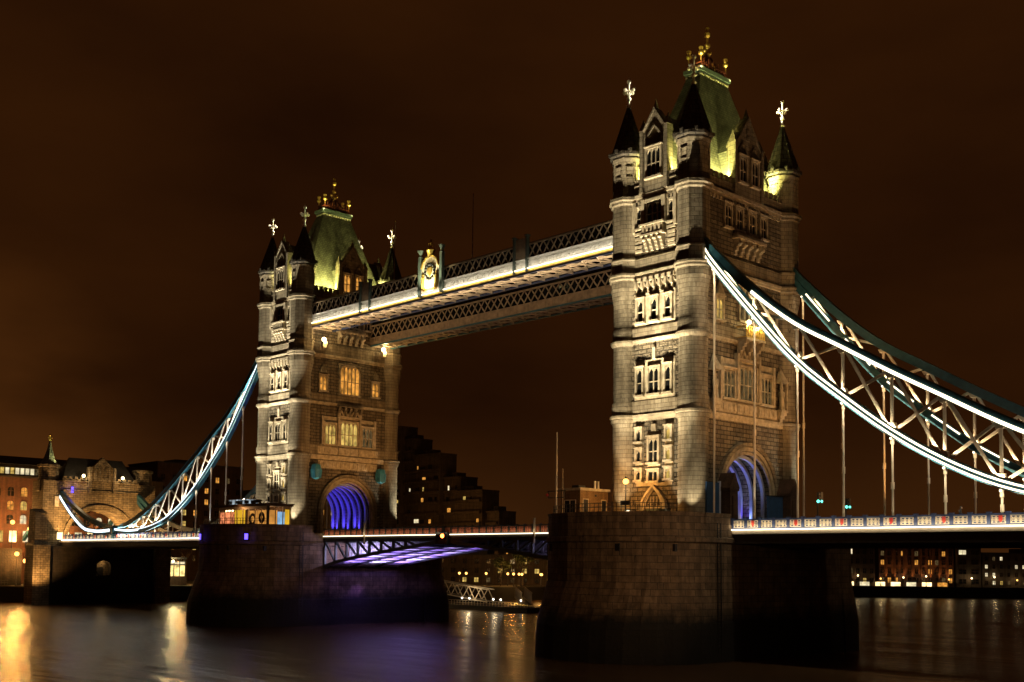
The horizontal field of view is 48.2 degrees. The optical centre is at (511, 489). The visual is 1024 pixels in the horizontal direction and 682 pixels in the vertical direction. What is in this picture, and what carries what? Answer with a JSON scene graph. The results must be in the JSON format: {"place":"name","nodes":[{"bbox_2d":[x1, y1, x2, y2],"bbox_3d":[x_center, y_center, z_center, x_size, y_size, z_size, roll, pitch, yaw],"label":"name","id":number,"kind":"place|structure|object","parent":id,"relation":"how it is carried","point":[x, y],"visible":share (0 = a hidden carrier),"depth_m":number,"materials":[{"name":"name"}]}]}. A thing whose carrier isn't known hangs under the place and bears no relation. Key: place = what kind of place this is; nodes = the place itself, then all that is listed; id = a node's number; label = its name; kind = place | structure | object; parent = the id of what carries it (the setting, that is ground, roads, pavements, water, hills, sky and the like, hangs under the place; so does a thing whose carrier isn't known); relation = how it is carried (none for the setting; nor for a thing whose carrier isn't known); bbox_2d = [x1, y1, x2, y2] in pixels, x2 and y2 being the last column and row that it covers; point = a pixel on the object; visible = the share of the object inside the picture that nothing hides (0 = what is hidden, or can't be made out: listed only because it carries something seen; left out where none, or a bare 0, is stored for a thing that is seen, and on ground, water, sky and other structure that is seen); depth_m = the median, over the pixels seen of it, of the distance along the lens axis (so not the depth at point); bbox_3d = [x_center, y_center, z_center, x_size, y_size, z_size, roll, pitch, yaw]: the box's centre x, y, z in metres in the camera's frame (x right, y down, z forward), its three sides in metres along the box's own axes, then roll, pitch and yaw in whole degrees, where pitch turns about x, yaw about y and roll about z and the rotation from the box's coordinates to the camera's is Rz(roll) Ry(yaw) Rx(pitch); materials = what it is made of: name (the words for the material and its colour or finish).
{"place":"outdoors","nodes":[
{"label":"outdoors","id":0,"kind":"place"},
{"bbox_2d":[0,580,1000,587],"bbox_3d":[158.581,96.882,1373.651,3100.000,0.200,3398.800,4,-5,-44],"label":"bank ground","id":1,"kind":"structure","parent":0,"point":[189,582],"depth_m":336.98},
{"bbox_2d":[0,548,21,584],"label":"raised terrace","id":2,"kind":"structure","parent":1,"relation":"on","point":[8,565],"depth_m":265.26,"materials":[{"name":"stone"}]},
{"bbox_2d":[0,455,113,583],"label":"riverside building","id":3,"kind":"structure","parent":1,"relation":"on","point":[18,476],"depth_m":277.72,"materials":[{"name":"red brick"}]},
{"bbox_2d":[6,514,13,523],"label":"window","id":4,"kind":"structure","parent":3,"relation":"in","point":[8,517],"depth_m":275.57,"materials":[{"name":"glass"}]},
{"bbox_2d":[6,500,13,509],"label":"window","id":5,"kind":"structure","parent":3,"relation":"in","point":[10,504],"depth_m":275.91,"materials":[{"name":"orange glass"}]},
{"bbox_2d":[7,486,14,495],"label":"window","id":6,"kind":"structure","parent":3,"relation":"in","point":[10,491],"depth_m":276.15,"materials":[{"name":"black glass"}]},
{"bbox_2d":[19,514,26,524],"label":"window","id":7,"kind":"structure","parent":3,"relation":"in","point":[22,519],"depth_m":277.80,"materials":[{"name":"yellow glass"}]},
{"bbox_2d":[20,501,27,510],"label":"window","id":8,"kind":"structure","parent":3,"relation":"in","point":[23,505],"depth_m":278.01,"materials":[{"name":"yellow glass"}]},
{"bbox_2d":[20,487,27,496],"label":"window","id":9,"kind":"structure","parent":3,"relation":"in","point":[24,491],"depth_m":278.35,"materials":[{"name":"orange glass"}]},
{"bbox_2d":[22,434,170,604],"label":"bridge gatehouse","id":10,"kind":"object","parent":1,"relation":"on","point":[56,572],"visible":0.85,"depth_m":266.40,"materials":[{"name":"stone"}]},
{"bbox_2d":[126,467,164,513],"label":"riverside building","id":11,"kind":"structure","parent":1,"relation":"on","point":[157,482],"depth_m":340.33,"materials":[{"name":"concrete"}]},
{"bbox_2d":[170,557,186,584],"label":"building","id":12,"kind":"structure","parent":1,"relation":"on","point":[177,575],"depth_m":288.73,"materials":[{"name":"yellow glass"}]},
{"bbox_2d":[178,527,194,575],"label":"tree","id":13,"kind":"object","parent":1,"relation":"on","point":[187,556],"visible":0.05,"depth_m":315.91,"materials":[{"name":"black plant"}]},
{"bbox_2d":[128,459,244,579],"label":"riverside building","id":14,"kind":"structure","parent":1,"relation":"on","point":[166,471],"depth_m":363.43,"materials":[{"name":"brown brick"}]},
{"bbox_2d":[243,490,330,528],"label":"riverside building","id":15,"kind":"structure","parent":1,"relation":"on","point":[245,492],"depth_m":385.44,"materials":[{"name":"concrete"}]},
{"bbox_2d":[396,423,515,553],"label":"stepped apartments","id":16,"kind":"structure","parent":1,"relation":"on","point":[434,488],"depth_m":420.22,"materials":[{"name":"concrete"}]},
{"bbox_2d":[442,550,547,584],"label":"riverside building","id":17,"kind":"structure","parent":1,"relation":"on","point":[475,566],"depth_m":356.57,"materials":[{"name":"brick"}]},
{"bbox_2d":[491,555,511,585],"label":"tree","id":18,"kind":"object","parent":1,"relation":"on","point":[499,563],"visible":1,"depth_m":333.37,"materials":[{"name":"green plant"}]},
{"bbox_2d":[512,554,535,585],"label":"tree","id":19,"kind":"object","parent":1,"relation":"on","point":[521,559],"visible":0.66,"depth_m":332.92,"materials":[{"name":"green plant"}]},
{"bbox_2d":[851,549,874,585],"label":"riverside building","id":20,"kind":"structure","parent":1,"relation":"on","point":[863,563],"depth_m":413.92,"materials":[{"name":"brown brick"}]},
{"bbox_2d":[852,548,953,586],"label":"riverside building","id":21,"kind":"structure","parent":1,"relation":"on","point":[912,566],"depth_m":413.78,"materials":[{"name":"red brick"}]},
{"bbox_2d":[953,548,980,586],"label":"riverside building","id":22,"kind":"structure","parent":1,"relation":"on","point":[967,564],"depth_m":413.84,"materials":[{"name":"brick"}]},
{"bbox_2d":[981,548,1023,587],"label":"riverside building","id":23,"kind":"structure","parent":1,"relation":"on","point":[1006,570],"depth_m":413.74,"materials":[{"name":"brick"}]},
{"bbox_2d":[0,597,1023,681],"bbox_3d":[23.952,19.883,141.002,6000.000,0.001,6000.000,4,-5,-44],"label":"river water","id":24,"kind":"structure","parent":0,"point":[938,640],"depth_m":135.67,"materials":[{"name":"brown liquid"}]},
{"bbox_2d":[186,524,448,626],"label":"river pier","id":25,"kind":"structure","parent":24,"relation":"in","point":[271,575],"depth_m":185.29,"materials":[{"name":"stone"}]},
{"bbox_2d":[59,531,199,548],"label":"side span deck","id":26,"kind":"structure","parent":25,"relation":"on","point":[170,540],"depth_m":235.82,"materials":[{"name":"metal"}]},
{"bbox_2d":[204,518,267,523],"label":"handrail","id":27,"kind":"object","parent":25,"relation":"on","point":[208,521],"visible":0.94,"depth_m":183.73,"materials":[{"name":"metal"}]},
{"bbox_2d":[214,503,294,524],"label":"glass kiosk","id":28,"kind":"object","parent":25,"relation":"on","point":[276,513],"visible":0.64,"depth_m":187.96,"materials":[{"name":"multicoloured glass"}]},
{"bbox_2d":[228,499,258,504],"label":"rooftop skylight","id":29,"kind":"object","parent":28,"relation":"on","point":[233,501],"visible":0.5,"depth_m":193.17,"materials":[{"name":"beige paint"}]},
{"bbox_2d":[254,177,402,532],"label":"stone tower","id":30,"kind":"structure","parent":25,"relation":"on","point":[327,405],"depth_m":197.94,"materials":[{"name":"stone"}]},
{"bbox_2d":[60,360,258,538],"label":"suspension chain","id":31,"kind":"object","parent":30,"relation":"hanging from","point":[239,403],"visible":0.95,"depth_m":218.98,"materials":[{"name":"teal paint"}]},
{"bbox_2d":[137,485,327,532],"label":"suspension chain","id":32,"kind":"object","parent":30,"relation":"hanging from","point":[142,503],"visible":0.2,"depth_m":261.56,"materials":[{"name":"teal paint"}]},
{"bbox_2d":[265,492,271,502],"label":"window","id":33,"kind":"structure","parent":30,"relation":"in","point":[269,495],"depth_m":195.98,"materials":[{"name":"stone"}]},
{"bbox_2d":[266,478,271,489],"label":"window","id":34,"kind":"structure","parent":30,"relation":"in","point":[269,480],"depth_m":196.22,"materials":[{"name":"stone"}]},
{"bbox_2d":[266,464,272,475],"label":"window","id":35,"kind":"structure","parent":30,"relation":"in","point":[269,466],"depth_m":196.46,"materials":[{"name":"stone"}]},
{"bbox_2d":[267,421,273,443],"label":"window","id":36,"kind":"structure","parent":30,"relation":"in","point":[271,424],"depth_m":196.99,"materials":[{"name":"stone"}]},
{"bbox_2d":[269,373,275,392],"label":"window","id":37,"kind":"structure","parent":30,"relation":"in","point":[273,375],"depth_m":197.52,"materials":[{"name":"stone"}]},
{"bbox_2d":[271,493,279,502],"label":"window","id":38,"kind":"structure","parent":30,"relation":"in","point":[276,496],"depth_m":194.60,"materials":[{"name":"glass"}]},
{"bbox_2d":[272,470,280,490],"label":"window","id":39,"kind":"structure","parent":30,"relation":"in","point":[276,473],"depth_m":194.79,"materials":[{"name":"stone"}]},
{"bbox_2d":[273,421,281,442],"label":"window","id":40,"kind":"structure","parent":30,"relation":"in","point":[277,425],"depth_m":195.32,"materials":[{"name":"stone"}]},
{"bbox_2d":[275,372,282,391],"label":"window","id":41,"kind":"structure","parent":30,"relation":"in","point":[279,374],"depth_m":195.98,"materials":[{"name":"stone"}]},
{"bbox_2d":[276,306,282,321],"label":"window","id":42,"kind":"structure","parent":30,"relation":"in","point":[280,309],"depth_m":197.28,"materials":[{"name":"glass"}]},
{"bbox_2d":[280,491,285,501],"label":"window","id":43,"kind":"structure","parent":30,"relation":"in","point":[283,494],"depth_m":192.85,"materials":[{"name":"stone"}]},
{"bbox_2d":[280,477,286,488],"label":"window","id":44,"kind":"structure","parent":30,"relation":"in","point":[283,479],"depth_m":193.04,"materials":[{"name":"stone"}]},
{"bbox_2d":[280,462,286,474],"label":"window","id":45,"kind":"structure","parent":30,"relation":"in","point":[284,465],"depth_m":193.04,"materials":[{"name":"stone"}]},
{"bbox_2d":[281,419,287,441],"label":"window","id":46,"kind":"structure","parent":30,"relation":"in","point":[285,421],"depth_m":193.70,"materials":[{"name":"stone"}]},
{"bbox_2d":[282,370,288,389],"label":"window","id":47,"kind":"structure","parent":30,"relation":"in","point":[285,373],"depth_m":194.41,"materials":[{"name":"stone"}]},
{"bbox_2d":[286,305,289,322],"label":"window","id":48,"kind":"structure","parent":30,"relation":"in","point":[288,306],"depth_m":195.17,"materials":[{"name":"stone"}]},
{"bbox_2d":[317,373,328,391],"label":"window","id":49,"kind":"structure","parent":30,"relation":"in","point":[322,378],"depth_m":194.89,"materials":[{"name":"glass"}]},
{"bbox_2d":[323,422,337,445],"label":"window","id":50,"kind":"structure","parent":30,"relation":"in","point":[330,428],"depth_m":195.46,"materials":[{"name":"glass"}]},
{"bbox_2d":[339,420,358,447],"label":"window","id":51,"kind":"structure","parent":30,"relation":"in","point":[349,431],"depth_m":198.15,"materials":[{"name":"glass"}]},
{"bbox_2d":[338,363,361,397],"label":"window","id":52,"kind":"structure","parent":30,"relation":"in","point":[350,376],"depth_m":198.88,"materials":[{"name":"glass"}]},
{"bbox_2d":[362,319,371,332],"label":"window","id":53,"kind":"structure","parent":30,"relation":"in","point":[366,328],"depth_m":201.81,"materials":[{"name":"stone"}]},
{"bbox_2d":[360,426,374,449],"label":"window","id":54,"kind":"structure","parent":30,"relation":"in","point":[367,434],"depth_m":200.88,"materials":[{"name":"stone"}]},
{"bbox_2d":[370,381,380,398],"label":"window","id":55,"kind":"structure","parent":30,"relation":"in","point":[374,385],"depth_m":202.45,"materials":[{"name":"glass"}]},
{"bbox_2d":[323,523,505,568],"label":"bascule leaf","id":56,"kind":"object","parent":25,"relation":"attached to","point":[386,547],"visible":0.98,"depth_m":181.59,"materials":[{"name":"metal"}]},
{"bbox_2d":[449,597,539,612],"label":"floating jetty","id":57,"kind":"object","parent":24,"relation":"on","point":[495,607],"visible":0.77,"depth_m":254.21,"materials":[{"name":"metal"}]},
{"bbox_2d":[444,580,494,601],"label":"gangway","id":58,"kind":"object","parent":57,"relation":"on","point":[466,597],"visible":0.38,"depth_m":263.50,"materials":[{"name":"beige paint"}]},
{"bbox_2d":[515,586,531,604],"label":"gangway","id":59,"kind":"object","parent":57,"relation":"on","point":[525,598],"visible":0.99,"depth_m":265.68,"materials":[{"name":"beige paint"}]},
{"bbox_2d":[535,511,858,664],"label":"river pier","id":60,"kind":"structure","parent":24,"relation":"in","point":[655,588],"depth_m":125.27,"materials":[{"name":"stone"}]},
{"bbox_2d":[444,518,547,559],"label":"bascule leaf","id":61,"kind":"object","parent":60,"relation":"attached to","point":[526,540],"visible":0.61,"depth_m":158.27,"materials":[{"name":"metal"}]},
{"bbox_2d":[546,432,565,512],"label":"signal mast","id":62,"kind":"object","parent":60,"relation":"on","point":[555,491],"visible":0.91,"depth_m":137.41,"materials":[{"name":"metal"}]},
{"bbox_2d":[558,481,610,512],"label":"control cabin","id":63,"kind":"object","parent":60,"relation":"on","point":[576,495],"visible":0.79,"depth_m":137.93,"materials":[{"name":"brick"}]},
{"bbox_2d":[564,499,575,512],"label":"window","id":64,"kind":"structure","parent":63,"relation":"in","point":[573,501],"depth_m":137.52,"materials":[{"name":"black glass"}]},
{"bbox_2d":[553,502,671,512],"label":"handrail","id":65,"kind":"object","parent":60,"relation":"on","point":[616,506],"visible":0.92,"depth_m":124.38,"materials":[{"name":"metal"}]},
{"bbox_2d":[623,476,628,510],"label":"street lamp","id":66,"kind":"object","parent":60,"relation":"on","point":[625,481],"visible":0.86,"depth_m":133.85,"materials":[{"name":"metal"}]},
{"bbox_2d":[608,26,801,524],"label":"stone tower","id":67,"kind":"structure","parent":60,"relation":"on","point":[693,169],"depth_m":137.80,"materials":[{"name":"stone"}]},
{"bbox_2d":[311,219,612,331],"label":"walkway","id":68,"kind":"structure","parent":67,"relation":"attached to","point":[433,279],"depth_m":165.71,"materials":[{"name":"paint"}]},
{"bbox_2d":[370,258,612,348],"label":"walkway","id":69,"kind":"structure","parent":67,"relation":"attached to","point":[514,305],"depth_m":179.26,"materials":[{"name":"paint"}]},
{"bbox_2d":[634,206,640,231],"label":"window","id":70,"kind":"structure","parent":67,"relation":"in","point":[637,209],"depth_m":139.25,"materials":[{"name":"stone"}]},
{"bbox_2d":[633,467,643,481],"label":"window","id":71,"kind":"structure","parent":67,"relation":"in","point":[638,472],"depth_m":136.77,"materials":[{"name":"stone"}]},
{"bbox_2d":[633,447,643,463],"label":"window","id":72,"kind":"structure","parent":67,"relation":"in","point":[638,451],"depth_m":136.95,"materials":[{"name":"stone"}]},
{"bbox_2d":[633,426,643,443],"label":"window","id":73,"kind":"structure","parent":67,"relation":"in","point":[638,431],"depth_m":137.12,"materials":[{"name":"stone"}]},
{"bbox_2d":[633,365,644,397],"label":"window","id":74,"kind":"structure","parent":67,"relation":"in","point":[639,370],"depth_m":137.49,"materials":[{"name":"stone"}]},
{"bbox_2d":[634,296,645,324],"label":"window","id":75,"kind":"structure","parent":67,"relation":"in","point":[640,303],"depth_m":138.03,"materials":[{"name":"stone"}]},
{"bbox_2d":[645,434,660,464],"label":"window","id":76,"kind":"structure","parent":67,"relation":"in","point":[653,441],"depth_m":135.36,"materials":[{"name":"stone"}]},
{"bbox_2d":[645,468,660,482],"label":"window","id":77,"kind":"structure","parent":67,"relation":"in","point":[652,474],"depth_m":135.13,"materials":[{"name":"stone"}]},
{"bbox_2d":[639,485,667,510],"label":"doorway","id":78,"kind":"structure","parent":67,"relation":"in","point":[646,496],"depth_m":135.16,"materials":[{"name":"stone"}]},
{"bbox_2d":[645,364,661,395],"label":"window","id":79,"kind":"structure","parent":67,"relation":"in","point":[653,372],"depth_m":135.89,"materials":[{"name":"stone"}]},
{"bbox_2d":[647,293,659,322],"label":"window","id":80,"kind":"structure","parent":67,"relation":"in","point":[654,298],"depth_m":136.52,"materials":[{"name":"stone"}]},
{"bbox_2d":[646,199,660,222],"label":"window","id":81,"kind":"structure","parent":67,"relation":"in","point":[653,209],"depth_m":137.52,"materials":[{"name":"glass"}]},
{"bbox_2d":[661,361,673,393],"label":"window","id":82,"kind":"structure","parent":67,"relation":"in","point":[667,366],"depth_m":134.37,"materials":[{"name":"stone"}]},
{"bbox_2d":[661,291,673,319],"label":"window","id":83,"kind":"structure","parent":67,"relation":"in","point":[667,296],"depth_m":134.98,"materials":[{"name":"stone"}]},
{"bbox_2d":[662,465,673,480],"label":"window","id":84,"kind":"structure","parent":67,"relation":"in","point":[668,470],"depth_m":133.52,"materials":[{"name":"stone"}]},
{"bbox_2d":[662,444,673,461],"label":"window","id":85,"kind":"structure","parent":67,"relation":"in","point":[668,449],"depth_m":133.68,"materials":[{"name":"stone"}]},
{"bbox_2d":[662,423,673,441],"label":"window","id":86,"kind":"structure","parent":67,"relation":"in","point":[668,428],"depth_m":133.85,"materials":[{"name":"stone"}]},
{"bbox_2d":[666,197,673,223],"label":"window","id":87,"kind":"structure","parent":67,"relation":"in","point":[670,219],"depth_m":135.62,"materials":[{"name":"stone"}]},
{"bbox_2d":[705,481,720,512],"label":"hoarding","id":88,"kind":"object","parent":67,"relation":"attached to","point":[708,497],"visible":0.57,"depth_m":131.30,"materials":[{"name":"paint"}]},
{"bbox_2d":[715,293,726,322],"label":"window","id":89,"kind":"structure","parent":67,"relation":"in","point":[719,298],"depth_m":135.42,"materials":[{"name":"stone"}]},
{"bbox_2d":[723,200,734,229],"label":"window","id":90,"kind":"structure","parent":67,"relation":"in","point":[727,205],"depth_m":137.29,"materials":[{"name":"stone"}]},
{"bbox_2d":[722,365,737,400],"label":"window","id":91,"kind":"structure","parent":67,"relation":"in","point":[729,373],"depth_m":136.05,"materials":[{"name":"stone"}]},
{"bbox_2d":[734,204,745,233],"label":"window","id":92,"kind":"structure","parent":67,"relation":"in","point":[738,209],"depth_m":138.84,"materials":[{"name":"glass"}]},
{"bbox_2d":[737,284,757,326],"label":"window","id":93,"kind":"structure","parent":67,"relation":"in","point":[743,316],"depth_m":138.84,"materials":[{"name":"stone"}]},
{"bbox_2d":[737,364,759,404],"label":"window","id":94,"kind":"structure","parent":67,"relation":"in","point":[746,372],"depth_m":138.57,"materials":[{"name":"glass"}]},
{"bbox_2d":[747,209,757,237],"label":"window","id":95,"kind":"structure","parent":67,"relation":"in","point":[751,214],"depth_m":140.70,"materials":[{"name":"stone"}]},
{"bbox_2d":[758,213,769,242],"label":"window","id":96,"kind":"structure","parent":67,"relation":"in","point":[763,219],"depth_m":142.41,"materials":[{"name":"glass"}]},
{"bbox_2d":[759,373,774,407],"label":"window","id":97,"kind":"structure","parent":67,"relation":"in","point":[766,380],"depth_m":141.44,"materials":[{"name":"stone"}]},
{"bbox_2d":[768,309,777,327],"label":"window","id":98,"kind":"structure","parent":67,"relation":"in","point":[771,312],"depth_m":143.11,"materials":[{"name":"stone"}]},
{"bbox_2d":[704,237,1023,518],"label":"suspension chain","id":99,"kind":"object","parent":67,"relation":"hanging from","point":[726,271],"visible":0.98,"depth_m":117.53,"materials":[{"name":"teal paint"}]},
{"bbox_2d":[793,267,1023,516],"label":"suspension chain","id":100,"kind":"object","parent":67,"relation":"hanging from","point":[813,297],"visible":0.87,"depth_m":133.45,"materials":[{"name":"teal paint"}]},
{"bbox_2d":[766,495,783,517],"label":"hoarding","id":101,"kind":"object","parent":60,"relation":"on","point":[774,506],"visible":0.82,"depth_m":139.61,"materials":[{"name":"metal"}]},
{"bbox_2d":[730,511,1023,548],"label":"side span deck","id":102,"kind":"structure","parent":60,"relation":"on","point":[979,530],"depth_m":115.30,"materials":[{"name":"metal"}]},
{"bbox_2d":[817,492,822,515],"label":"traffic light","id":103,"kind":"object","parent":102,"relation":"on","point":[819,497],"visible":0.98,"depth_m":124.53,"materials":[{"name":"metal"}]},
{"bbox_2d":[845,498,850,516],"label":"traffic light","id":104,"kind":"object","parent":102,"relation":"on","point":[847,503],"visible":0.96,"depth_m":133.58,"materials":[{"name":"metal"}]},
{"bbox_2d":[0,586,1023,602],"bbox_3d":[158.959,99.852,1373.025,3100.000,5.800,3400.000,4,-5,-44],"label":"river bank","id":105,"kind":"structure","parent":0,"point":[11,594],"depth_m":409.80,"materials":[{"name":"stone"}]},
{"bbox_2d":[0,0,1023,552],"label":"sky","id":106,"kind":"structure","parent":0,"point":[150,150],"materials":[{"name":"brown"}]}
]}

